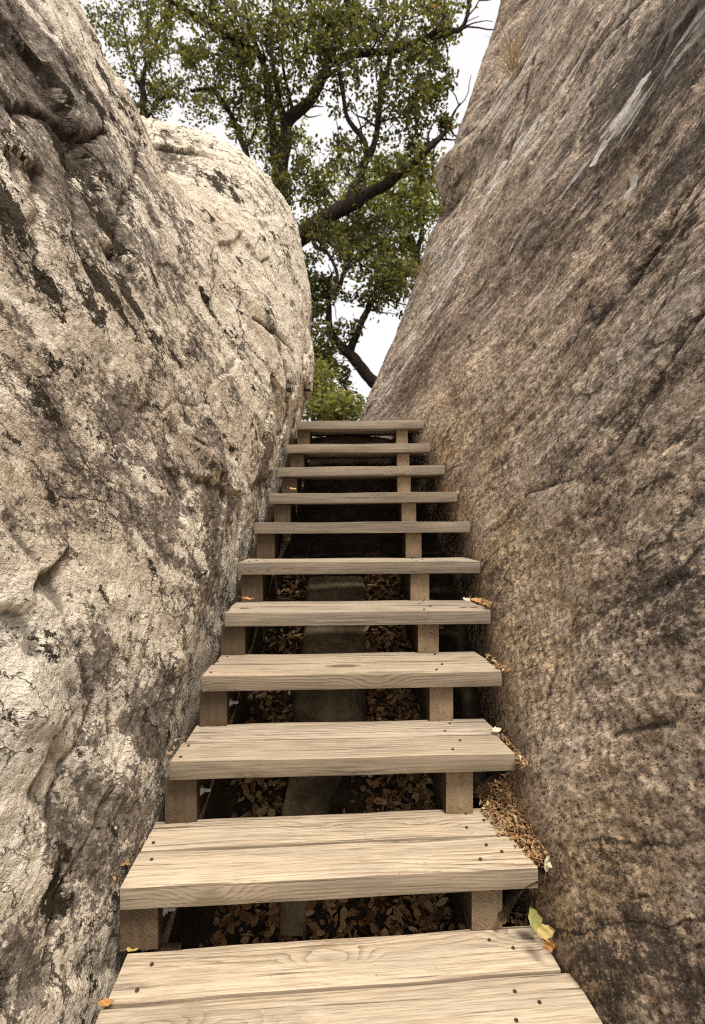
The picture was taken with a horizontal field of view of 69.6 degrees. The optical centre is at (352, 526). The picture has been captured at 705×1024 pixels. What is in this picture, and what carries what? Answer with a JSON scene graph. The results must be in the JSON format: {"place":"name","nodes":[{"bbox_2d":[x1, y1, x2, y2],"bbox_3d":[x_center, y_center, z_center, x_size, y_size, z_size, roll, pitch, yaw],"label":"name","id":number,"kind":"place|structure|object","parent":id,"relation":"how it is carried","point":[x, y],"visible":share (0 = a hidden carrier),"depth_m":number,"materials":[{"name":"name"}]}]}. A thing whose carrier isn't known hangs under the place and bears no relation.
{"place":"outdoors","nodes":[
{"label":"outdoors","id":0,"kind":"place"},
{"bbox_2d":[77,0,499,437],"label":"sky","id":1,"kind":"structure","parent":0,"point":[376,340],"materials":[{"name":"white"}]},
{"bbox_2d":[138,435,513,952],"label":"ground","id":2,"kind":"structure","parent":0,"point":[200,927],"depth_m":2.44,"materials":[{"name":"black soil"}]},
{"bbox_2d":[78,0,232,129],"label":"oak tree","id":3,"kind":"object","parent":2,"relation":"on","point":[157,93],"visible":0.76,"depth_m":9.28,"materials":[{"name":"green plant"}]},
{"bbox_2d":[0,0,314,1023],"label":"boulder","id":4,"kind":"object","parent":2,"relation":"on","point":[156,366],"visible":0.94,"depth_m":1.62,"materials":[{"name":"stone"}]},
{"bbox_2d":[124,0,493,393],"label":"oak tree","id":5,"kind":"object","parent":2,"relation":"on","point":[244,53],"visible":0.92,"depth_m":7.01,"materials":[{"name":"green plant"}]},
{"bbox_2d":[303,353,342,437],"bbox_3d":[-0.449,-1.414,6.407,0.657,1.636,1.204,0,0,0],"label":"bush","id":6,"kind":"object","parent":2,"relation":"on","point":[323,373],"visible":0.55,"depth_m":6.25,"materials":[{"name":"green plant"}]},
{"bbox_2d":[278,576,368,941],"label":"stone ramp","id":7,"kind":"structure","parent":2,"relation":"on","point":[308,795],"depth_m":2.12,"materials":[{"name":"grey stone"}]},
{"bbox_2d":[199,554,458,947],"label":"leaf litter","id":8,"kind":"object","parent":2,"relation":"on","point":[331,906],"visible":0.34,"depth_m":1.84,"materials":[{"name":"brown plant"}]},
{"bbox_2d":[222,99,445,283],"bbox_3d":[-0.338,-5.332,11.667,5.504,9.691,2.431,0,0,8],"label":"oak tree","id":9,"kind":"object","parent":2,"relation":"on","point":[397,210],"visible":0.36,"depth_m":11.19,"materials":[{"name":"green plant"}]},
{"bbox_2d":[302,383,367,437],"bbox_3d":[-0.201,-1.099,5.609,0.905,1.011,1.058,0,0,0],"label":"bush","id":10,"kind":"object","parent":2,"relation":"on","point":[342,406],"visible":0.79,"depth_m":5.39,"materials":[{"name":"green plant"}]},
{"bbox_2d":[95,420,602,1023],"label":"staircase","id":11,"kind":"structure","parent":2,"relation":"on","point":[481,964],"depth_m":1.53,"materials":[{"name":"brown wood"}]},
{"bbox_2d":[90,997,113,1005],"bbox_3d":[-0.577,1.096,1.168,0.052,0.011,0.018,5,14,-10],"label":"fallen leaf","id":12,"kind":"object","parent":11,"relation":"on","point":[105,1001],"visible":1,"depth_m":1.17,"materials":[{"name":"orange plant"}]},
{"bbox_2d":[119,947,137,951],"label":"fallen leaf","id":13,"kind":"object","parent":11,"relation":"on","point":[128,949],"visible":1,"depth_m":1.32,"materials":[{"name":"yellow plant"}]},
{"bbox_2d":[112,834,149,885],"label":"leaf litter","id":14,"kind":"object","parent":11,"relation":"on","point":[127,863],"visible":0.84,"depth_m":1.42,"materials":[{"name":"brown plant"}]},
{"bbox_2d":[166,733,186,757],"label":"leaf litter","id":15,"kind":"object","parent":11,"relation":"on","point":[174,748],"visible":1,"depth_m":1.66,"materials":[{"name":"brown plant"}]},
{"bbox_2d":[467,597,482,601],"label":"fallen leaf","id":16,"kind":"object","parent":11,"relation":"on","point":[476,599],"visible":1,"depth_m":2.16,"materials":[{"name":"orange plant"}]},
{"bbox_2d":[469,597,495,606],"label":"leaf litter","id":17,"kind":"object","parent":11,"relation":"on","point":[485,601],"visible":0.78,"depth_m":2.19,"materials":[{"name":"brown plant"}]},
{"bbox_2d":[488,727,501,731],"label":"fallen leaf","id":18,"kind":"object","parent":11,"relation":"on","point":[494,729],"visible":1,"depth_m":1.76,"materials":[{"name":"beige plant"}]},
{"bbox_2d":[485,653,509,671],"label":"leaf litter","id":19,"kind":"object","parent":11,"relation":"on","point":[498,663],"visible":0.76,"depth_m":1.92,"materials":[{"name":"brown plant"}]},
{"bbox_2d":[502,913,527,925],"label":"leaf litter","id":20,"kind":"object","parent":11,"relation":"on","point":[517,921],"visible":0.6,"depth_m":1.46,"materials":[{"name":"brown plant"}]},
{"bbox_2d":[510,911,527,916],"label":"fallen leaf","id":21,"kind":"object","parent":20,"relation":"on","point":[518,914],"visible":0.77,"depth_m":1.45,"materials":[{"name":"brown plant"}]},
{"bbox_2d":[501,728,530,769],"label":"leaf litter","id":22,"kind":"object","parent":11,"relation":"on","point":[506,738],"visible":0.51,"depth_m":1.65,"materials":[{"name":"brown plant"}]},
{"bbox_2d":[528,906,542,938],"bbox_3d":[0.490,1.060,1.355,0.040,0.082,0.011,-17,-12,-20],"label":"fallen leaf","id":23,"kind":"object","parent":11,"relation":"on","point":[535,919],"visible":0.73,"depth_m":1.36,"materials":[{"name":"plant"}]},
{"bbox_2d":[530,924,554,939],"bbox_3d":[0.486,1.041,1.300,0.064,0.011,0.034,-19,41,11],"label":"fallen leaf","id":24,"kind":"object","parent":11,"relation":"on","point":[545,932],"visible":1,"depth_m":1.30,"materials":[{"name":"yellow plant"}]},
{"bbox_2d":[538,940,554,951],"bbox_3d":[0.490,1.060,1.280,0.052,0.026,0.009,-41,-24,18],"label":"fallen leaf","id":25,"kind":"object","parent":11,"relation":"on","point":[549,945],"visible":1,"depth_m":1.28,"materials":[{"name":"orange plant"}]},
{"bbox_2d":[302,249,421,419],"bbox_3d":[0.201,-2.248,7.058,2.064,3.247,1.212,0,0,0],"label":"oak tree","id":26,"kind":"object","parent":2,"relation":"on","point":[354,359],"visible":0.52,"depth_m":6.99,"materials":[{"name":"green plant"}]},
{"bbox_2d":[473,771,551,921],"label":"soil bank","id":27,"kind":"structure","parent":2,"relation":"on","point":[510,897],"depth_m":1.41,"materials":[{"name":"brown soil"}]},
{"bbox_2d":[473,772,547,866],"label":"leaf litter","id":28,"kind":"object","parent":27,"relation":"on","point":[502,788],"visible":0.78,"depth_m":1.58,"materials":[{"name":"brown plant"}]},
{"bbox_2d":[506,790,511,798],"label":"fallen leaf","id":29,"kind":"object","parent":28,"relation":"on","point":[508,793],"visible":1,"depth_m":1.62,"materials":[{"name":"brown plant"}]},
{"bbox_2d":[544,854,549,877],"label":"fallen leaf","id":30,"kind":"object","parent":27,"relation":"on","point":[546,868],"visible":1,"depth_m":1.39,"materials":[{"name":"white plant"}]},
{"bbox_2d":[360,0,704,1023],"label":"rock slab","id":31,"kind":"object","parent":2,"relation":"on","point":[542,372],"visible":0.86,"depth_m":1.98,"materials":[{"name":"brown stone"}]},
{"bbox_2d":[408,262,431,284],"bbox_3d":[0.672,-2.332,4.681,0.225,0.225,0.308,0,0,-16],"label":"grass tuft","id":32,"kind":"object","parent":31,"relation":"on","point":[424,276],"visible":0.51,"depth_m":4.69,"materials":[{"name":"plant"}]},
{"bbox_2d":[485,17,527,77],"bbox_3d":[1.365,-4.228,4.517,0.378,0.336,0.450,0,0,17],"label":"grass tuft","id":33,"kind":"object","parent":31,"relation":"on","point":[512,65],"visible":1,"depth_m":4.49,"materials":[{"name":"plant"}]}
]}

